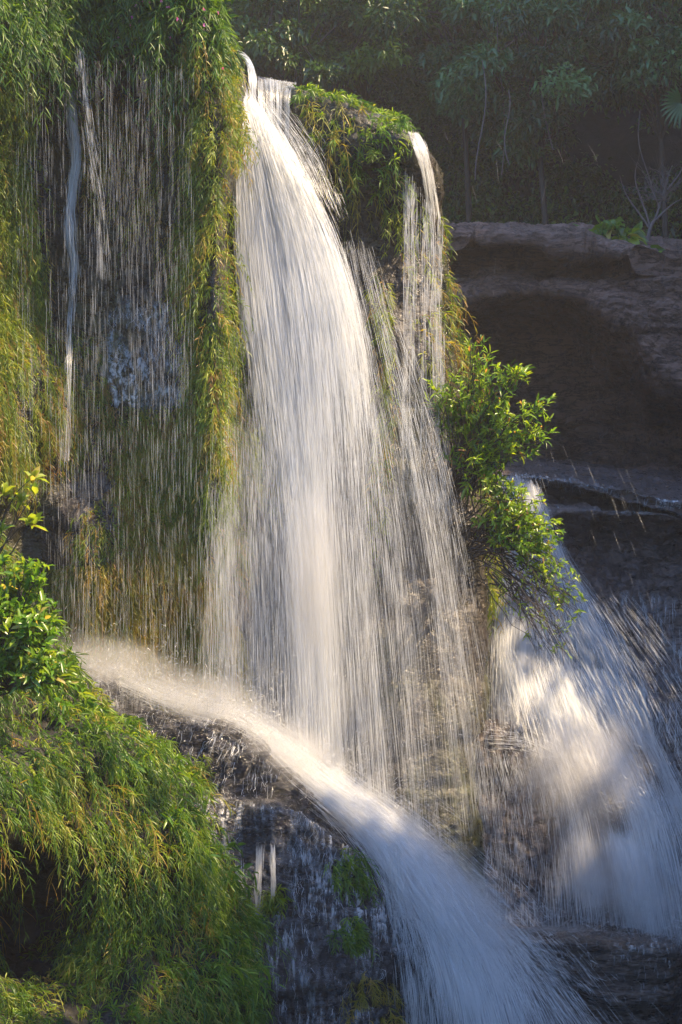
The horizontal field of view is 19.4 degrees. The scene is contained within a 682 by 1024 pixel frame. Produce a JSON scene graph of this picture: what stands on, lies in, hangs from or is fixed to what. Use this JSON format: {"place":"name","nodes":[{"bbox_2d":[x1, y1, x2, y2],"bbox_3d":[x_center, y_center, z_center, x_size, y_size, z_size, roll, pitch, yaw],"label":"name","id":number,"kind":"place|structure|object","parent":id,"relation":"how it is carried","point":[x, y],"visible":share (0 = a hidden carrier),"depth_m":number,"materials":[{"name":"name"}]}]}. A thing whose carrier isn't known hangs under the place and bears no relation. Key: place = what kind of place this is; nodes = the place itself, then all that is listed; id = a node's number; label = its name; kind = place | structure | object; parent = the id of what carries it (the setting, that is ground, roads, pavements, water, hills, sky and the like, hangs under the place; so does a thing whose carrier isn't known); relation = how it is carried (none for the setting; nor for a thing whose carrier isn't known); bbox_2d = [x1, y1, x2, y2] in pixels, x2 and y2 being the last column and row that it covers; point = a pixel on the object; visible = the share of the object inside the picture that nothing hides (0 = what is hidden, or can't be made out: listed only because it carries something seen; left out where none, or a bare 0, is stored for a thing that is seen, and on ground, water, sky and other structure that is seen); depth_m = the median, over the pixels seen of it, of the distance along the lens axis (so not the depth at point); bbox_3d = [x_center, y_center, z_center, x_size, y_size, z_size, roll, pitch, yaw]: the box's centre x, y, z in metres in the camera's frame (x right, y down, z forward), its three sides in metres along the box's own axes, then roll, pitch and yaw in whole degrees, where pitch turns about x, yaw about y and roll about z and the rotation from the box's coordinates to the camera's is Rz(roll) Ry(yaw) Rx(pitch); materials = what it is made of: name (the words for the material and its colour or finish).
{"place":"outdoors","nodes":[
{"label":"outdoors","id":0,"kind":"place"},
{"bbox_2d":[60,81,82,461],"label":"narrow stream","id":1,"kind":"structure","parent":0,"point":[75,162],"depth_m":15.18,"materials":[{"name":"liquid"}]},
{"bbox_2d":[74,48,110,278],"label":"narrow stream","id":2,"kind":"structure","parent":0,"point":[99,233],"depth_m":14.75,"materials":[{"name":"liquid"}]},
{"bbox_2d":[19,55,255,714],"bbox_3d":[-1.499,-0.934,14.432,1.754,4.789,1.313,0,0,-6],"label":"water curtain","id":3,"kind":"object","parent":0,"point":[170,584],"visible":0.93,"depth_m":14.42,"materials":[{"name":"white liquid"}]},
{"bbox_2d":[0,530,294,1023],"bbox_3d":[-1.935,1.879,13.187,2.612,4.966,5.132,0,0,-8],"label":"earth bank","id":4,"kind":"structure","parent":0,"point":[18,966],"depth_m":11.92,"materials":[{"name":"green plant"}]},
{"bbox_2d":[0,466,48,556],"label":"pale leaf shrub","id":5,"kind":"object","parent":4,"relation":"on","point":[32,519],"visible":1,"depth_m":11.49,"materials":[{"name":"yellow plant"}]},
{"bbox_2d":[0,550,79,703],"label":"broad leaf shrub","id":6,"kind":"object","parent":4,"relation":"on","point":[25,626],"visible":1,"depth_m":11.41,"materials":[{"name":"green plant"}]},
{"bbox_2d":[31,680,258,930],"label":"leafy herbs","id":7,"kind":"object","parent":4,"relation":"on","point":[89,701],"visible":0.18,"depth_m":12.08,"materials":[{"name":"green plant"}]},
{"bbox_2d":[24,645,284,1023],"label":"rim grass","id":8,"kind":"structure","parent":4,"relation":"on","point":[254,919],"depth_m":12.06,"materials":[{"name":"green plant"}]},
{"bbox_2d":[0,0,499,921],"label":"cliff","id":9,"kind":"structure","parent":0,"point":[120,308],"depth_m":15.71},
{"bbox_2d":[0,49,56,524],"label":"hanging fern","id":10,"kind":"object","parent":9,"relation":"hanging from","point":[16,181],"visible":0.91,"depth_m":14.91,"materials":[{"name":"green plant"}]},
{"bbox_2d":[0,0,249,174],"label":"bamboo thicket","id":11,"kind":"object","parent":9,"relation":"on","point":[52,18],"visible":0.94,"depth_m":14.81,"materials":[{"name":"green plant"}]},
{"bbox_2d":[28,89,258,715],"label":"cliff grass","id":12,"kind":"structure","parent":9,"relation":"on","point":[181,445],"depth_m":15.15,"materials":[{"name":"green plant"}]},
{"bbox_2d":[46,432,262,724],"bbox_3d":[-1.228,0.628,15.200,1.866,2.496,0.937,0,0,-31],"label":"golden moss","id":13,"kind":"object","parent":9,"relation":"attached to","point":[129,640],"visible":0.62,"depth_m":15.02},
{"bbox_2d":[85,0,245,28],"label":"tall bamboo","id":14,"kind":"object","parent":9,"relation":"on","point":[101,2],"visible":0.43,"depth_m":14.92,"materials":[{"name":"green plant"}]},
{"bbox_2d":[116,0,223,92],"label":"pink flowers","id":15,"kind":"object","parent":9,"relation":"on","point":[177,18],"visible":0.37,"depth_m":14.73,"materials":[{"name":"plant"}]},
{"bbox_2d":[153,33,261,505],"bbox_3d":[-1.165,-2.276,17.670,0.971,4.470,6.137,0,0,-5],"label":"fern rib","id":16,"kind":"object","parent":9,"relation":"attached to","point":[193,219],"visible":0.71,"depth_m":15.01,"materials":[{"name":"green plant"}]},
{"bbox_2d":[239,51,295,143],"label":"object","id":17,"kind":"structure","parent":9,"relation":"on","point":[251,77],"depth_m":16.09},
{"bbox_2d":[236,274,401,587],"bbox_3d":[-0.249,-0.613,15.899,1.537,2.619,0.746,0,0,0],"label":"moss strip","id":18,"kind":"object","parent":9,"relation":"on","point":[384,394],"visible":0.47,"depth_m":15.92,"materials":[{"name":"green plant"}]},
{"bbox_2d":[194,76,504,860],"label":"waterfall","id":19,"kind":"structure","parent":9,"relation":"on","point":[304,253],"depth_m":15.16,"materials":[{"name":"liquid"}]},
{"bbox_2d":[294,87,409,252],"bbox_3d":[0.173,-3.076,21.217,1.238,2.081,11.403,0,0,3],"label":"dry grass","id":20,"kind":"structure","parent":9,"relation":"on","point":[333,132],"depth_m":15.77,"materials":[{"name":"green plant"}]},
{"bbox_2d":[288,82,422,236],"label":"knoll grass","id":21,"kind":"structure","parent":9,"relation":"on","point":[399,121],"depth_m":15.72,"materials":[{"name":"green plant"}]},
{"bbox_2d":[96,306,681,1023],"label":"rock","id":22,"kind":"object","parent":9,"relation":"attached to","point":[116,402],"visible":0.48,"depth_m":15.88,"materials":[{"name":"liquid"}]},
{"bbox_2d":[237,843,419,1023],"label":"ledge trickles","id":23,"kind":"object","parent":22,"relation":"attached to","point":[272,857],"visible":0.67,"depth_m":13.34,"materials":[{"name":"liquid"}]},
{"bbox_2d":[402,130,452,525],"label":"waterfall","id":24,"kind":"object","parent":9,"relation":"attached to","point":[422,149],"visible":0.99,"depth_m":15.63,"materials":[{"name":"liquid"}]},
{"bbox_2d":[379,185,513,638],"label":"edge grass","id":25,"kind":"structure","parent":9,"relation":"on","point":[461,347],"depth_m":16.10,"materials":[{"name":"green plant"}]},
{"bbox_2d":[422,335,559,516],"bbox_3d":[1.176,-0.658,15.480,1.114,1.453,0.777,0,0,34],"label":"green shrub","id":26,"kind":"object","parent":9,"relation":"on","point":[475,463],"visible":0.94,"depth_m":15.46,"materials":[{"name":"green plant"}]},
{"bbox_2d":[454,463,586,666],"bbox_3d":[1.329,0.400,15.453,0.665,1.557,1.254,0,0,-30],"label":"drooping shrub","id":27,"kind":"object","parent":9,"relation":"on","point":[496,530],"visible":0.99,"depth_m":15.28,"materials":[{"name":"green plant"}]},
{"bbox_2d":[76,674,471,1023],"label":"rock ledge","id":28,"kind":"object","parent":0,"point":[261,818],"visible":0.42,"depth_m":13.25,"materials":[{"name":"grey stone"}]},
{"bbox_2d":[186,755,217,794],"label":"grass tuft","id":29,"kind":"object","parent":28,"relation":"on","point":[202,774],"visible":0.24,"depth_m":14.09,"materials":[{"name":"green plant"}]},
{"bbox_2d":[256,883,296,944],"bbox_3d":[-0.462,2.690,12.963,0.324,0.542,0.248,0,0,37],"label":"grass tuft","id":30,"kind":"object","parent":28,"relation":"on","point":[270,901],"visible":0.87,"depth_m":12.95,"materials":[{"name":"green plant"}]},
{"bbox_2d":[326,916,379,966],"bbox_3d":[0.037,2.818,13.031,0.259,0.334,0.405,0,0,38],"label":"grass tuft","id":31,"kind":"object","parent":28,"relation":"on","point":[356,946],"visible":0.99,"depth_m":13.04,"materials":[{"name":"green plant"}]},
{"bbox_2d":[322,847,385,909],"bbox_3d":[0.094,2.512,13.623,0.448,0.495,0.989,0,0,0],"label":"grass tuft","id":32,"kind":"object","parent":28,"relation":"on","point":[354,868],"visible":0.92,"depth_m":13.46,"materials":[{"name":"green plant"}]},
{"bbox_2d":[336,972,407,1023],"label":"grass tuft","id":33,"kind":"object","parent":28,"relation":"on","point":[376,989],"visible":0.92,"depth_m":13.12,"materials":[{"name":"green plant"}]},
{"bbox_2d":[74,652,662,1023],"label":"stream","id":34,"kind":"structure","parent":0,"point":[465,977],"depth_m":13.80,"materials":[{"name":"liquid"}]},
{"bbox_2d":[57,577,681,1021],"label":"splash","id":35,"kind":"object","parent":34,"relation":"on","point":[205,703],"visible":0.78,"depth_m":14.42,"materials":[{"name":"liquid"}]},
{"bbox_2d":[225,0,681,238],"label":"hill","id":36,"kind":"structure","parent":0,"point":[613,138],"depth_m":31.67,"materials":[{"name":"green plant"}]},
{"bbox_2d":[220,0,394,95],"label":"forest tree","id":37,"kind":"object","parent":36,"relation":"on","point":[278,50],"visible":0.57,"depth_m":29.55,"materials":[{"name":"green plant"}]},
{"bbox_2d":[274,0,444,110],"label":"forest tree","id":38,"kind":"object","parent":36,"relation":"on","point":[330,47],"visible":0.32,"depth_m":30.53,"materials":[{"name":"green plant"}]},
{"bbox_2d":[371,83,418,113],"bbox_3d":[0.852,-6.123,33.906,2.690,3.042,2.866,0,0,0],"label":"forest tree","id":39,"kind":"object","parent":36,"relation":"on","point":[387,107],"visible":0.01,"depth_m":32.68,"materials":[{"name":"green plant"}]},
{"bbox_2d":[332,0,567,222],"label":"forest tree","id":40,"kind":"object","parent":36,"relation":"on","point":[397,23],"visible":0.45,"depth_m":29.47,"materials":[{"name":"green plant"}]},
{"bbox_2d":[497,0,504,174],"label":"vine","id":41,"kind":"object","parent":40,"relation":"hanging from","point":[503,102],"visible":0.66,"depth_m":28.69,"materials":[{"name":"brown plant"}]},
{"bbox_2d":[227,0,681,238],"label":"undergrowth","id":42,"kind":"object","parent":36,"relation":"on","point":[452,160],"visible":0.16,"depth_m":30.74,"materials":[{"name":"green plant"}]},
{"bbox_2d":[417,90,581,177],"bbox_3d":[2.516,-5.573,32.042,2.426,2.475,2.682,0,0,-33],"label":"forest tree","id":43,"kind":"object","parent":36,"relation":"on","point":[560,142],"visible":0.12,"depth_m":31.40,"materials":[{"name":"green plant"}]},
{"bbox_2d":[413,0,645,224],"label":"forest tree","id":44,"kind":"object","parent":36,"relation":"on","point":[526,120],"visible":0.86,"depth_m":28.37,"materials":[{"name":"green plant"}]},
{"bbox_2d":[475,60,486,179],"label":"vine","id":45,"kind":"object","parent":44,"relation":"hanging from","point":[483,119],"visible":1,"depth_m":27.49,"materials":[{"name":"brown plant"}]},
{"bbox_2d":[504,90,510,164],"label":"vine","id":46,"kind":"object","parent":44,"relation":"hanging from","point":[506,126],"visible":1,"depth_m":27.79,"materials":[{"name":"brown plant"}]},
{"bbox_2d":[541,36,552,149],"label":"vine","id":47,"kind":"object","parent":44,"relation":"hanging from","point":[543,105],"visible":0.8,"depth_m":28.09,"materials":[{"name":"brown plant"}]},
{"bbox_2d":[638,110,654,198],"bbox_3d":[4.338,-5.074,28.400,0.244,1.282,0.017,0,0,0],"label":"vine","id":48,"kind":"object","parent":44,"relation":"hanging from","point":[640,148],"visible":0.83,"depth_m":28.39,"materials":[{"name":"brown plant"}]},
{"bbox_2d":[534,0,681,237],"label":"forest tree","id":49,"kind":"object","parent":36,"relation":"on","point":[653,45],"visible":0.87,"depth_m":28.45,"materials":[{"name":"green plant"}]},
{"bbox_2d":[548,0,681,74],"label":"forest tree","id":50,"kind":"object","parent":36,"relation":"on","point":[679,5],"visible":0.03,"depth_m":32.05,"materials":[{"name":"green plant"}]},
{"bbox_2d":[445,221,681,481],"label":"rock ledge","id":51,"kind":"object","parent":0,"point":[584,320],"visible":0.58,"depth_m":23.71,"materials":[{"name":"brown stone"}]},
{"bbox_2d":[588,215,664,252],"bbox_3d":[3.272,-3.099,23.415,1.083,0.786,0.556,0,0,15],"label":"broad leaf plant","id":52,"kind":"object","parent":51,"relation":"on","point":[635,234],"visible":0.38,"depth_m":23.35,"materials":[{"name":"green plant"}]},
{"bbox_2d":[619,151,681,240],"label":"bare tree","id":53,"kind":"object","parent":51,"relation":"on","point":[663,197],"visible":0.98,"depth_m":23.79,"materials":[{"name":"brown plant"}]},
{"bbox_2d":[445,923,681,1023],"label":"rock ledge","id":54,"kind":"object","parent":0,"point":[629,973],"visible":0.61,"depth_m":14.56,"materials":[{"name":"grey stone"}]},
{"bbox_2d":[474,470,681,952],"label":"side stream","id":55,"kind":"structure","parent":0,"point":[633,857],"depth_m":16.16,"materials":[{"name":"liquid"}]},
{"bbox_2d":[475,455,681,1023],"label":"waterfall","id":56,"kind":"structure","parent":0,"point":[645,555],"depth_m":17.60,"materials":[{"name":"white liquid"}]},
{"bbox_2d":[497,146,681,832],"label":"flying spray","id":57,"kind":"object","parent":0,"point":[638,716],"visible":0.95,"depth_m":16.11,"materials":[{"name":"liquid"}]},
{"bbox_2d":[658,85,681,134],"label":"fan palm","id":58,"kind":"object","parent":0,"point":[675,104],"visible":1,"depth_m":25.74,"materials":[{"name":"green plant"}]}
]}

